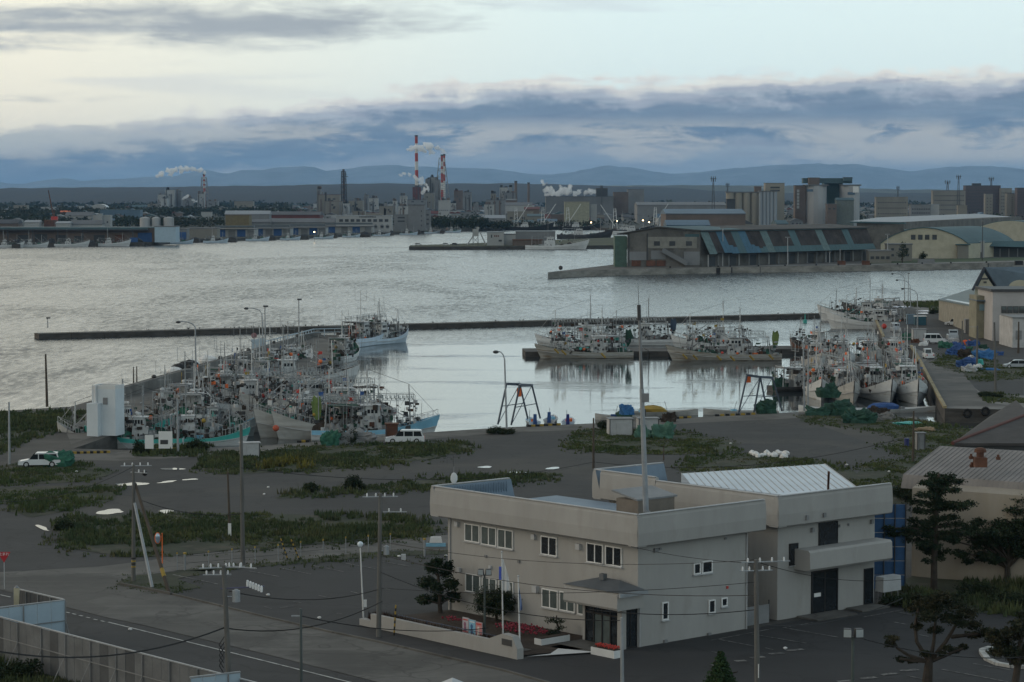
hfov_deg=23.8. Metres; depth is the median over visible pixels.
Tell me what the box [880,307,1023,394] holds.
pier yard asphalt
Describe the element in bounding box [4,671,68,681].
grass ground
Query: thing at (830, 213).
block
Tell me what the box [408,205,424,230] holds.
tower building
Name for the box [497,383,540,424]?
boat hoist
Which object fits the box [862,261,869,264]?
storage box
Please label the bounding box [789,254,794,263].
dark door
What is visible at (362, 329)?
fishing boat
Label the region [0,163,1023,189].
mountains
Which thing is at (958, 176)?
antenna mast
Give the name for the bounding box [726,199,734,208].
dark shed
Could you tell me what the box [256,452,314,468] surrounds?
yellow flowers
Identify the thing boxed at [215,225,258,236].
quay shed
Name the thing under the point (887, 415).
covered heap
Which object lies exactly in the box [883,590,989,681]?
conifer tree
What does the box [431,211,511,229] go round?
woodland
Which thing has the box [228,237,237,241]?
fishing boat
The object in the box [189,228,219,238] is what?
shed
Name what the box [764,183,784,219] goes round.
elevator tower
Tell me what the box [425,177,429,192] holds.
plant block
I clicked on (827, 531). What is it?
window
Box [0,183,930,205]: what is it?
wooded hills
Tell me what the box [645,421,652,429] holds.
door
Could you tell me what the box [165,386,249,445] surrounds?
fishing boat
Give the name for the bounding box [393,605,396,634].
guard bar
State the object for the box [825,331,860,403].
fishing boat
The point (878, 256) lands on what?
office
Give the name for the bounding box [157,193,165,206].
plant block
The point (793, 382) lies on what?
fishing boat
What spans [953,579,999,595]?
bush
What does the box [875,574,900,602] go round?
oil tank
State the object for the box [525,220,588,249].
fishing boat
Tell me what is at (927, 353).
pickup truck
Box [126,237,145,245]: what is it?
fishing boat
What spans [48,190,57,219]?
crane
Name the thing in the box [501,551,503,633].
flagpole
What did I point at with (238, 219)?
town shed
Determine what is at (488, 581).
window
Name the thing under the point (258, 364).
fishing boat
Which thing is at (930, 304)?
grass
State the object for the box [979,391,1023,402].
grass
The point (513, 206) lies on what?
town shed
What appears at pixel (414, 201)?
plant block
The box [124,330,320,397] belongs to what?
sea wall
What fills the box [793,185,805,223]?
dark slab
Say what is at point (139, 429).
fishing boat
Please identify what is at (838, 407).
covered heap
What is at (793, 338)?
street lamp
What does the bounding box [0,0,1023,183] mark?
sky
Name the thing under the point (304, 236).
fishing boat
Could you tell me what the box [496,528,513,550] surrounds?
window
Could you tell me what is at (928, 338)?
van
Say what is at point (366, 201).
plant block
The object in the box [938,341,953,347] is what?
gear heap
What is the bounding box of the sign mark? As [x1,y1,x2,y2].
[853,186,858,192]
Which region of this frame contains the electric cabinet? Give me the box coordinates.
[239,441,260,456]
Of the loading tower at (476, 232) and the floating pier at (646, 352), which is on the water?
the floating pier at (646, 352)
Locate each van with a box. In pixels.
[891,323,899,331]
[923,334,945,343]
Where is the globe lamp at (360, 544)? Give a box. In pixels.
[357,541,366,617]
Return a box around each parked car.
[18,451,60,466]
[385,429,424,441]
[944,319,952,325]
[1003,359,1023,367]
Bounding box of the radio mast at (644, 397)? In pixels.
[637,291,650,512]
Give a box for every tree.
[414,556,462,612]
[466,584,517,621]
[544,615,566,634]
[703,651,737,681]
[881,471,979,589]
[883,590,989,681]
[895,241,908,262]
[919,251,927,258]
[948,494,1023,580]
[983,609,1023,681]
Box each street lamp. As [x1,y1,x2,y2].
[176,321,196,375]
[244,307,263,356]
[493,350,507,427]
[791,337,804,410]
[891,273,904,300]
[901,288,917,327]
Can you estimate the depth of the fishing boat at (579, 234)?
1793.15 m
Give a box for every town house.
[65,212,94,220]
[132,205,147,208]
[623,215,633,220]
[654,214,660,223]
[771,220,788,224]
[787,218,802,223]
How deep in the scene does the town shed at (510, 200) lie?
2995.08 m
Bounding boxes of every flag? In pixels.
[502,559,510,591]
[519,589,521,609]
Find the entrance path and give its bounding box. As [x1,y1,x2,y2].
[535,648,590,655]
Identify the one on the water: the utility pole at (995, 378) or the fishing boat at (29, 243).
the fishing boat at (29, 243)
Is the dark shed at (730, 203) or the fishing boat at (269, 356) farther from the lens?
the dark shed at (730, 203)
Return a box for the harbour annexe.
[999,314,1023,347]
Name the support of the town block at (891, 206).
on the town ground at (609, 227)
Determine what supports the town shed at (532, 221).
on the town ground at (609, 227)
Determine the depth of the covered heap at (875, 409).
330.64 m
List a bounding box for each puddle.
[35,525,48,530]
[96,509,122,513]
[117,482,148,485]
[160,468,182,469]
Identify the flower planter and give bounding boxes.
[534,633,569,644]
[591,642,619,658]
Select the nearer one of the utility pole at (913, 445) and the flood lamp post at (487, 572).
the flood lamp post at (487, 572)
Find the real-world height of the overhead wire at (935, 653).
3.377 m
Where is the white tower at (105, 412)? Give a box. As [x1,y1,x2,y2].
[87,383,124,435]
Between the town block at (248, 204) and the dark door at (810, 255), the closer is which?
the dark door at (810, 255)
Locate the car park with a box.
[178,554,1023,681]
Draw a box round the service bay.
[979,241,984,257]
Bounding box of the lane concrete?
[152,535,447,572]
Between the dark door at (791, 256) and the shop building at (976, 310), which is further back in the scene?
the dark door at (791, 256)
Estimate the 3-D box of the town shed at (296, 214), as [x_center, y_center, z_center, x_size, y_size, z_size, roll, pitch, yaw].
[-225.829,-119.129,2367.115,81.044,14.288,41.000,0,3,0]
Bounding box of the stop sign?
[0,552,9,588]
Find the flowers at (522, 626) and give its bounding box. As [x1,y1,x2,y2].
[495,622,547,634]
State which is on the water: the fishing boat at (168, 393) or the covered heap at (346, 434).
the fishing boat at (168, 393)
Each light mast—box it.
[263,305,267,351]
[297,299,301,344]
[720,227,725,265]
[785,237,789,264]
[807,342,810,404]
[982,220,983,259]
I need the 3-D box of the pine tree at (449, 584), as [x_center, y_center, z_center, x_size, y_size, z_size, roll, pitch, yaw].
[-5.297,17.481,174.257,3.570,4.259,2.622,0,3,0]
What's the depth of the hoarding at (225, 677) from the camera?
135.69 m
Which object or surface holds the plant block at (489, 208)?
on the town ground at (609, 227)
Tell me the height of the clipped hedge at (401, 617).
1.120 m
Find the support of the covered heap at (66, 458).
on the grass ground at (89, 470)
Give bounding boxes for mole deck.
[67,338,350,443]
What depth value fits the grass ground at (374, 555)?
201.85 m
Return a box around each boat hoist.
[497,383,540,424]
[738,368,782,412]
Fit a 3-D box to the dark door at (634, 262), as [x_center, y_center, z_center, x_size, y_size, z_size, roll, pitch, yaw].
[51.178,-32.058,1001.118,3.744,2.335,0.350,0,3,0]
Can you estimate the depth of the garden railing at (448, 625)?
164.57 m
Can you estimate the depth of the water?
675.66 m
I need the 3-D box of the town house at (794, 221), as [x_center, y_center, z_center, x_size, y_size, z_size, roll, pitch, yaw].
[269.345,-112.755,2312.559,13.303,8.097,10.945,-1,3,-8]
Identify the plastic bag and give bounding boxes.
[770,452,777,456]
[779,453,787,457]
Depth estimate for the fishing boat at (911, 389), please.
376.52 m
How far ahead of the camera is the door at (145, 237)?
1560.47 m
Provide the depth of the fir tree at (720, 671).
129.04 m
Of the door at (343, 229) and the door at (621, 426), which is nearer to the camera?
the door at (621, 426)
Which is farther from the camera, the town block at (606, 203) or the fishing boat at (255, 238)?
the town block at (606, 203)
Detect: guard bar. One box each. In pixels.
[291,539,299,559]
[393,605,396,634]
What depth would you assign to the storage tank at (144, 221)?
2193.63 m
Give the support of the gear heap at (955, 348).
on the pier yard asphalt at (934, 324)
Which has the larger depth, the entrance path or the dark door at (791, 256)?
the dark door at (791, 256)
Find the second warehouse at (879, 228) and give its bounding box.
[850,214,1021,249]
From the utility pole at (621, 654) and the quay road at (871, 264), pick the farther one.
the quay road at (871, 264)
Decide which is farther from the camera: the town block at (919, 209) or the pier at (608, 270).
the town block at (919, 209)
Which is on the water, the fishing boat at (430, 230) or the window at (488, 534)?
the fishing boat at (430, 230)
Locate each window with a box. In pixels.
[103,398,107,404]
[463,523,480,543]
[464,573,480,593]
[479,525,496,547]
[482,576,496,593]
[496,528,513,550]
[498,580,513,600]
[539,535,557,557]
[540,588,557,610]
[558,591,575,613]
[576,604,582,615]
[585,542,603,565]
[603,545,622,568]
[654,241,659,245]
[661,601,670,621]
[669,241,674,245]
[686,241,691,245]
[692,562,702,575]
[701,560,713,574]
[707,599,715,614]
[720,597,728,607]
[788,543,798,566]
[818,521,837,545]
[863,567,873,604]
[1001,306,1006,312]
[1007,306,1012,312]
[1013,306,1018,312]
[1015,330,1021,339]
[1019,306,1023,312]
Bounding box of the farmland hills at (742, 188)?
[596,185,1014,192]
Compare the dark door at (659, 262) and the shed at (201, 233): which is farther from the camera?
the shed at (201, 233)
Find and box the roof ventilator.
[973,447,986,466]
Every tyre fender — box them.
[963,408,971,417]
[981,407,989,415]
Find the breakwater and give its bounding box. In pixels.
[34,312,859,338]
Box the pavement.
[0,560,539,681]
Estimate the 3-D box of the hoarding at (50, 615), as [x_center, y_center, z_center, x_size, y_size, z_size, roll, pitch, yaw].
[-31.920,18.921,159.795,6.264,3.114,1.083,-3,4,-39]
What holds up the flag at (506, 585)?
hanging from the flagpole at (502, 594)
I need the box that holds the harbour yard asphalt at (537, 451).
[0,418,914,621]
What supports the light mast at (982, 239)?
on the quay grass at (979, 259)
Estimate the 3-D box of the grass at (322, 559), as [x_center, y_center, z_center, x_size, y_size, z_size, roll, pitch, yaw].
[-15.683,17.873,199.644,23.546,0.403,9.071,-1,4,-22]
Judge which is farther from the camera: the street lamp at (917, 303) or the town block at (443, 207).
the town block at (443, 207)
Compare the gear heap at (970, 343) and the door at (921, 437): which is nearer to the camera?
the door at (921, 437)
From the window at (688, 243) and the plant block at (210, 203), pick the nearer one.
the window at (688, 243)
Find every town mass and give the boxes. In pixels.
[0,204,268,221]
[268,203,631,223]
[784,203,926,215]
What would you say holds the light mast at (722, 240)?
on the pier at (608, 270)
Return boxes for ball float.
[273,425,278,430]
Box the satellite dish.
[451,458,456,482]
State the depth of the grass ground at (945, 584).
187.33 m
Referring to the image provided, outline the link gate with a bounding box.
[747,600,769,625]
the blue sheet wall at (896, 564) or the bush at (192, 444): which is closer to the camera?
the blue sheet wall at (896, 564)
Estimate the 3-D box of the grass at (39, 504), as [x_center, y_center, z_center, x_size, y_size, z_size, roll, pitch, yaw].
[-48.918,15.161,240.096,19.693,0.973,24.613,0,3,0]
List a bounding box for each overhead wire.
[0,627,223,657]
[9,467,131,501]
[142,500,236,514]
[229,590,375,599]
[229,601,381,631]
[244,462,591,479]
[302,616,486,630]
[381,541,758,564]
[381,554,753,595]
[381,572,619,620]
[385,582,753,593]
[589,609,753,614]
[597,435,912,467]
[631,546,741,562]
[761,563,900,580]
[861,638,1023,657]
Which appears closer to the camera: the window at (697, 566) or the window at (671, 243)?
the window at (697, 566)
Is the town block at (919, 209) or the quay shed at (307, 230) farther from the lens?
the town block at (919, 209)
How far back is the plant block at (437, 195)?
4142.44 m
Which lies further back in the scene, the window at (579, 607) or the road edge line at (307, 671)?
the window at (579, 607)
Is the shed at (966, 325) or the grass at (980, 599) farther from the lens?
the shed at (966, 325)
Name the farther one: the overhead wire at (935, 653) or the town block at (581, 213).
the town block at (581, 213)
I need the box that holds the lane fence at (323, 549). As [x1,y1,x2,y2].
[176,533,425,569]
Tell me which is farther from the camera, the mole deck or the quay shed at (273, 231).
the quay shed at (273, 231)
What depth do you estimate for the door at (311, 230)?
1853.10 m
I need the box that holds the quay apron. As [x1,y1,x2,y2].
[74,412,799,460]
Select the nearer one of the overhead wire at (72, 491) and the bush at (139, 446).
the overhead wire at (72, 491)
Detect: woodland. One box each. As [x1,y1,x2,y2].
[0,199,930,207]
[0,204,306,216]
[0,211,124,223]
[112,214,224,226]
[304,210,636,226]
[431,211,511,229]
[506,219,604,226]
[642,206,1022,222]
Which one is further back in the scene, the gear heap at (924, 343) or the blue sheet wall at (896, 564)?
the gear heap at (924, 343)
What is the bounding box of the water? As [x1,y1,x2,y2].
[0,230,981,449]
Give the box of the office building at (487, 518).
[430,477,766,653]
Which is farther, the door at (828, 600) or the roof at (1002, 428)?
the roof at (1002, 428)
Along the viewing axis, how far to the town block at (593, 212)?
2356.82 m
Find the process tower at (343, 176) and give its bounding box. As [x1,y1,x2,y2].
[340,169,347,202]
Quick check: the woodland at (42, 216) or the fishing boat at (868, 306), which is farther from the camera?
the woodland at (42, 216)
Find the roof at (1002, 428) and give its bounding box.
[951,400,1023,450]
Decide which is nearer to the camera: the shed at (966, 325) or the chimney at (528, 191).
the shed at (966, 325)
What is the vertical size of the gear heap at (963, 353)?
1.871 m
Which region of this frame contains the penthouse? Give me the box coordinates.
[754,186,761,191]
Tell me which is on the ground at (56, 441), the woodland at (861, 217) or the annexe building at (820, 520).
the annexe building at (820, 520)
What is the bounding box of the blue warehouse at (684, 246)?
[613,224,875,266]
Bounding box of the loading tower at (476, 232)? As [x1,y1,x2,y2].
[467,227,485,244]
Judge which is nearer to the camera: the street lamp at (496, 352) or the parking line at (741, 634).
the parking line at (741, 634)
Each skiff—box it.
[525,412,540,424]
[543,408,557,422]
[561,414,574,424]
[595,406,645,420]
[634,401,697,415]
[703,401,778,414]
[798,402,823,410]
[856,400,934,412]
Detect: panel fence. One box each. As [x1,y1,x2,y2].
[0,616,254,681]
[13,589,62,605]
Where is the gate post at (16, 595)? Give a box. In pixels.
[14,586,19,606]
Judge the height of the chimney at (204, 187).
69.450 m
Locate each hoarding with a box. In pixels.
[0,599,68,632]
[189,671,240,681]
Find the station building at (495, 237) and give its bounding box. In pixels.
[487,231,503,244]
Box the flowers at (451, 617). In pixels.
[442,615,469,620]
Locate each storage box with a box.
[385,422,398,436]
[837,261,845,264]
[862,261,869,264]
[915,432,925,449]
[1014,261,1022,264]
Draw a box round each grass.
[0,405,86,454]
[0,482,126,514]
[0,650,79,681]
[107,570,209,593]
[129,441,214,456]
[185,549,445,571]
[871,257,1023,263]
[882,573,1023,616]
[903,300,938,310]
[929,349,1023,381]
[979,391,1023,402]
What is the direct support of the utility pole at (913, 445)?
on the grass ground at (862, 473)
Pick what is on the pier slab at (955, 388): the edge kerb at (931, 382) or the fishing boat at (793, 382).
the edge kerb at (931, 382)
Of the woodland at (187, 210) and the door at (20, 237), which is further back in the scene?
the woodland at (187, 210)
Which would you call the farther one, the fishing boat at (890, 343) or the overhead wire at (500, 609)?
the fishing boat at (890, 343)
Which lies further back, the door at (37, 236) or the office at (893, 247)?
the door at (37, 236)
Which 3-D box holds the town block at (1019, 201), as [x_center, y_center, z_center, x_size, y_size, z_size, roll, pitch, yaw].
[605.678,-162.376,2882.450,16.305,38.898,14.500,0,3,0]
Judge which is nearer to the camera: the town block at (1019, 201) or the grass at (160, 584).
the grass at (160, 584)
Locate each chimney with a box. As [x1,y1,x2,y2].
[200,174,209,202]
[415,135,418,185]
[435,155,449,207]
[443,154,444,197]
[514,181,516,201]
[527,182,529,201]
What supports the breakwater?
in the water
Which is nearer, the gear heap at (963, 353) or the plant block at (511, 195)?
the gear heap at (963, 353)
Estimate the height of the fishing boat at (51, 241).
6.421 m
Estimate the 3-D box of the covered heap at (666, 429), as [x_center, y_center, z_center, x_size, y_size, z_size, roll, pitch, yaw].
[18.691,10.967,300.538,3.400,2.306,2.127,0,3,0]
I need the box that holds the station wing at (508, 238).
[504,234,515,244]
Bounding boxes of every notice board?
[145,435,153,450]
[159,431,172,449]
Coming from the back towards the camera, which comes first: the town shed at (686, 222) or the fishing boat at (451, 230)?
the fishing boat at (451, 230)
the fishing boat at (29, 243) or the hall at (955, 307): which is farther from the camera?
the fishing boat at (29, 243)
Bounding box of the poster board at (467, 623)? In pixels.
[462,617,482,634]
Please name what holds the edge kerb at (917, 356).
on the pier slab at (955, 388)
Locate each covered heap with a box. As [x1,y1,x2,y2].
[43,449,74,466]
[167,366,180,372]
[171,363,186,368]
[180,360,198,365]
[198,355,216,363]
[320,429,340,445]
[329,422,341,432]
[339,429,353,444]
[354,428,376,443]
[619,404,634,414]
[634,424,651,437]
[651,421,676,438]
[661,412,676,421]
[755,398,776,413]
[805,405,830,415]
[815,381,841,397]
[824,399,855,415]
[840,407,877,422]
[868,405,890,413]
[877,411,894,419]
[893,421,920,424]
[915,426,935,431]
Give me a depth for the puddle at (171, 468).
266.71 m
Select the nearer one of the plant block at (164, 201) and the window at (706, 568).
the window at (706, 568)
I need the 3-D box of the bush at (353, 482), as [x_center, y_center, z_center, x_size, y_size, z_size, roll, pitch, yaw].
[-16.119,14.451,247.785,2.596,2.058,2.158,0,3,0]
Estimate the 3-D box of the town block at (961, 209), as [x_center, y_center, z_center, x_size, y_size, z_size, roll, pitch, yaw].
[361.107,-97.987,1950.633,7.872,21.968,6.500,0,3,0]
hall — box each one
[91,204,108,208]
[880,226,1013,258]
[901,446,1023,582]
[938,289,974,329]
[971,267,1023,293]
[975,286,1023,340]
[981,220,1023,240]
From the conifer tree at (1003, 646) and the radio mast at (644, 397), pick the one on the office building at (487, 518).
the radio mast at (644, 397)
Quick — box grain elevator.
[822,183,842,203]
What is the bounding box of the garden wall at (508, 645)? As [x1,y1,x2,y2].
[359,613,522,659]
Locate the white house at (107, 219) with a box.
[92,215,112,226]
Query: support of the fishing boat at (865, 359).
on the water
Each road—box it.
[0,504,144,571]
[0,590,373,681]
[711,260,1023,266]
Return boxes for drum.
[904,438,908,445]
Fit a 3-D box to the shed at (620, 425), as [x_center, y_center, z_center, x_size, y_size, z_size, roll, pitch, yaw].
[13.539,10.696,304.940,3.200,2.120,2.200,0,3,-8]
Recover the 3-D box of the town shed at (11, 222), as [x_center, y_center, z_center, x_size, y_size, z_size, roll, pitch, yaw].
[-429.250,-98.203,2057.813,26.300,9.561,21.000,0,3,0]
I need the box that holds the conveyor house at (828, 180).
[801,178,852,182]
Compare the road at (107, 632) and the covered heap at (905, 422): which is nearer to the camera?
the road at (107, 632)
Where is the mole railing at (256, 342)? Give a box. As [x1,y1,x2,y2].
[251,328,350,348]
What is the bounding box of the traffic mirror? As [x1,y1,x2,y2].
[155,532,162,562]
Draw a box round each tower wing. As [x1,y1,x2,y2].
[394,214,407,230]
[425,210,430,229]
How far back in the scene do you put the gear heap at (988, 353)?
443.99 m
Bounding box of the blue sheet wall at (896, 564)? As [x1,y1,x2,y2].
[874,503,906,588]
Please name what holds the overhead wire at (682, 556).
attached to the utility pole at (756, 641)
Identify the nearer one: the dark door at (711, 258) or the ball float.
the ball float
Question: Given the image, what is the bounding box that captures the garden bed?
[399,610,582,654]
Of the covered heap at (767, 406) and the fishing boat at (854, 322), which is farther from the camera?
the fishing boat at (854, 322)
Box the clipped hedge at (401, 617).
[368,610,496,637]
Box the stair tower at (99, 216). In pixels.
[97,214,102,219]
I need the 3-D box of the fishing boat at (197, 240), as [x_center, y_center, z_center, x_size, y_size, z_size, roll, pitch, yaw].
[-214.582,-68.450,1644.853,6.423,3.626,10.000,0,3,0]
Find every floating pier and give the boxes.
[522,348,669,356]
[682,346,802,353]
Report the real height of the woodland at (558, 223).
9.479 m
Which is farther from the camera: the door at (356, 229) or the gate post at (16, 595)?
the door at (356, 229)
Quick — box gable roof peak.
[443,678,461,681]
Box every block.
[13,205,28,208]
[148,201,159,207]
[154,226,179,241]
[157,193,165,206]
[161,196,168,206]
[165,187,175,207]
[175,189,182,207]
[183,195,193,207]
[197,191,205,208]
[201,212,211,219]
[207,199,218,207]
[234,201,253,208]
[317,186,321,210]
[318,192,340,213]
[325,200,342,214]
[343,200,349,214]
[349,198,363,211]
[352,207,365,214]
[363,193,368,210]
[369,195,378,211]
[379,203,393,217]
[393,198,396,213]
[398,203,407,213]
[400,193,407,204]
[407,197,426,209]
[413,185,420,199]
[424,190,434,209]
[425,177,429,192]
[430,175,434,193]
[435,177,440,209]
[438,200,449,216]
[450,201,455,211]
[454,188,462,209]
[463,190,471,210]
[473,202,478,213]
[484,202,494,214]
[486,197,505,214]
[491,191,495,199]
[499,185,507,199]
[504,190,515,199]
[507,211,533,220]
[545,196,613,216]
[564,201,588,225]
[590,204,596,221]
[596,188,607,195]
[613,192,627,216]
[627,189,643,213]
[725,192,758,224]
[758,191,777,224]
[805,184,828,223]
[825,204,836,223]
[834,198,853,225]
[839,184,860,225]
[874,197,907,217]
[908,204,930,215]
[931,190,965,214]
[931,204,939,214]
[956,205,967,213]
[963,185,1000,214]
[984,194,992,214]
[999,188,1011,215]
[1005,193,1014,216]
[1014,188,1023,219]
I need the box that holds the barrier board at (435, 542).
[426,537,445,546]
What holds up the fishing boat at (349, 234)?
on the water
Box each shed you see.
[0,219,22,226]
[0,227,154,241]
[24,220,42,226]
[44,220,57,226]
[55,221,72,226]
[71,220,104,226]
[100,210,142,218]
[180,228,189,239]
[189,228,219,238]
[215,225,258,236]
[225,211,271,218]
[225,215,251,224]
[252,219,271,227]
[255,225,293,235]
[271,211,322,217]
[271,218,335,227]
[289,224,328,234]
[325,223,374,232]
[481,215,505,221]
[505,202,532,214]
[506,199,515,201]
[512,220,533,225]
[512,239,542,245]
[515,231,555,243]
[524,207,539,213]
[527,214,543,220]
[537,219,556,225]
[606,417,633,434]
[634,202,725,222]
[635,417,659,429]
[660,209,745,225]
[663,220,710,225]
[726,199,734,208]
[906,314,915,323]
[911,328,927,340]
[914,316,926,324]
[964,319,968,332]
[990,241,1023,256]
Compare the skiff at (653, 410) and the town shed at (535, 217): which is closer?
the skiff at (653, 410)
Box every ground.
[0,206,873,245]
[0,335,972,681]
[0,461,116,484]
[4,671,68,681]
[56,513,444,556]
[116,569,212,591]
[134,446,210,456]
[173,550,447,570]
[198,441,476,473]
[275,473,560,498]
[409,237,612,249]
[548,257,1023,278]
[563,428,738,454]
[676,453,924,503]
[798,414,969,455]
[872,300,1023,422]
[888,576,1007,613]
[934,354,1023,381]
[982,393,1022,401]
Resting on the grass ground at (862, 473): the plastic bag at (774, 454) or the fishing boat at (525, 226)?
the plastic bag at (774, 454)
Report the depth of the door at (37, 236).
1560.47 m
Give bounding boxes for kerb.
[120,583,171,594]
[172,593,549,681]
[875,320,884,336]
[910,345,921,361]
[920,362,936,390]
[934,390,946,407]
[979,646,992,650]
[979,651,1023,668]
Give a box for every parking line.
[713,628,773,639]
[942,669,1007,681]
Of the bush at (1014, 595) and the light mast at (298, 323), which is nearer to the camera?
the bush at (1014, 595)
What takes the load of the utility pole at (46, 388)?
on the ground at (56, 441)
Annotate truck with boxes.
[922,348,933,358]
[946,330,957,338]
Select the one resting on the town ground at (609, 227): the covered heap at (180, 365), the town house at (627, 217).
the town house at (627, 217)
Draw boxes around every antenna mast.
[710,176,715,208]
[956,175,960,204]
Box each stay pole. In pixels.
[133,503,153,586]
[135,482,170,591]
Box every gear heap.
[902,332,910,339]
[910,338,919,342]
[919,341,927,345]
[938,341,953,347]
[945,344,965,354]
[947,337,959,342]
[956,356,975,366]
[957,348,971,357]
[961,364,977,371]
[965,340,979,345]
[971,348,996,359]
[979,344,988,348]
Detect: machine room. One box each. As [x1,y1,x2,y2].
[808,178,819,183]
[843,177,852,180]
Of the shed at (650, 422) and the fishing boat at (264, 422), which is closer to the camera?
the shed at (650, 422)
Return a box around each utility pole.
[8,402,10,463]
[45,354,48,406]
[121,463,151,580]
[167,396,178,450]
[199,563,263,672]
[227,472,230,535]
[237,424,244,564]
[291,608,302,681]
[363,493,406,636]
[592,418,594,468]
[620,617,623,681]
[739,557,789,681]
[912,411,914,461]
[961,321,962,344]
[976,326,977,363]
[993,322,996,391]
[1017,322,1019,352]
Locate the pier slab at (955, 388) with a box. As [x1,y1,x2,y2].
[923,352,1006,405]
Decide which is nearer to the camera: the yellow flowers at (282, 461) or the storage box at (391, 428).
the yellow flowers at (282, 461)
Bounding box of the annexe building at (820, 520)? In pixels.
[592,462,892,620]
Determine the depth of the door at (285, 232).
1806.20 m
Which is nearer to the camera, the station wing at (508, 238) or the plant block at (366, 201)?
the station wing at (508, 238)
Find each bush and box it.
[0,657,43,679]
[52,514,75,529]
[132,438,150,452]
[183,438,208,450]
[304,481,318,491]
[338,428,357,443]
[341,474,365,489]
[485,425,515,434]
[596,420,606,428]
[877,594,912,606]
[892,484,911,500]
[928,590,970,600]
[929,309,938,313]
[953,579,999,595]
[977,391,1001,396]
[985,590,1023,606]
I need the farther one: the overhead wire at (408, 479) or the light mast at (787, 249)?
the light mast at (787, 249)
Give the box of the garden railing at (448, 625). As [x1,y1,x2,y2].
[398,615,495,636]
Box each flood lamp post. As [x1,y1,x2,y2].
[477,569,491,634]
[843,628,863,681]
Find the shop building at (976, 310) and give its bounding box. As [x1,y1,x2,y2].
[969,294,984,337]
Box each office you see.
[336,215,392,231]
[865,250,891,262]
[884,243,912,260]
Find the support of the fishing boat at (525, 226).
on the water
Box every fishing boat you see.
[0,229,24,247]
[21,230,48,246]
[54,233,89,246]
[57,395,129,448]
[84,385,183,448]
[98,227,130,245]
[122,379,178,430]
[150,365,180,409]
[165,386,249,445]
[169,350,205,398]
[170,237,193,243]
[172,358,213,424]
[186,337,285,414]
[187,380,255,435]
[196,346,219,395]
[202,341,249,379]
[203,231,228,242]
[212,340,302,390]
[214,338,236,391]
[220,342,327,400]
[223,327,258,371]
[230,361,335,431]
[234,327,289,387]
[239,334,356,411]
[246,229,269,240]
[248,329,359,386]
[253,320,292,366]
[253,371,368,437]
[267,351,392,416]
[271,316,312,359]
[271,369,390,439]
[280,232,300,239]
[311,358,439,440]
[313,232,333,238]
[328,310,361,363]
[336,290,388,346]
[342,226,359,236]
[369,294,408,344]
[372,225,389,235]
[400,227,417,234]
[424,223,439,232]
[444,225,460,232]
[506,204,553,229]
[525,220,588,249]
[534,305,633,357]
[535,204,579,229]
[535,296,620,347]
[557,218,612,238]
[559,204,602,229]
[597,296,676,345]
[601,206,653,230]
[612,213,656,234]
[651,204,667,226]
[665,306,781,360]
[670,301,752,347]
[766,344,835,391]
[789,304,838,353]
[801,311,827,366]
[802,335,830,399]
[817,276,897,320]
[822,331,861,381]
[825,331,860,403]
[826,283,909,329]
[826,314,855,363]
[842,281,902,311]
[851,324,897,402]
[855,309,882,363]
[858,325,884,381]
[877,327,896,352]
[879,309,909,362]
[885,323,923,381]
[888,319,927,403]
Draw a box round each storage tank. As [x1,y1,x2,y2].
[140,217,149,226]
[152,217,159,226]
[164,217,173,225]
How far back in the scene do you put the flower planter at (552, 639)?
162.40 m
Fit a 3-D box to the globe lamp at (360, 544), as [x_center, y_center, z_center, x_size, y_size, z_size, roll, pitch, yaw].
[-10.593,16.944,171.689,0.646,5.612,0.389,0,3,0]
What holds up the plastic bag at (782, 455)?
on the grass ground at (862, 473)
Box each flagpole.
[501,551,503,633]
[517,575,520,640]
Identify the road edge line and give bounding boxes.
[109,622,264,660]
[266,661,348,681]
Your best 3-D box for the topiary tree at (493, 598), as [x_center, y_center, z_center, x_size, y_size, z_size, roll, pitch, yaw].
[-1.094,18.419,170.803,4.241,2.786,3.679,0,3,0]
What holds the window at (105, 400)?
in the white tower at (105, 412)
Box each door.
[18,235,28,241]
[35,234,46,241]
[56,235,66,241]
[74,236,83,241]
[94,235,104,241]
[115,235,123,241]
[138,233,151,241]
[228,230,234,236]
[237,230,244,236]
[247,230,253,236]
[258,229,262,235]
[265,230,271,235]
[274,229,281,235]
[283,230,289,235]
[293,228,297,234]
[301,229,307,234]
[309,228,316,234]
[328,227,334,232]
[341,227,347,232]
[352,227,359,232]
[365,227,370,232]
[389,427,393,435]
[595,614,600,642]
[603,615,609,643]
[617,422,625,433]
[632,260,640,265]
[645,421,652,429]
[646,260,655,265]
[657,260,665,265]
[709,256,714,266]
[730,256,735,265]
[750,255,755,264]
[770,254,775,263]
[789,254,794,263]
[808,253,813,262]
[811,568,837,613]
[827,252,831,261]
[845,252,849,260]
[863,251,865,260]
[917,332,922,340]
[918,318,922,324]
[920,436,922,448]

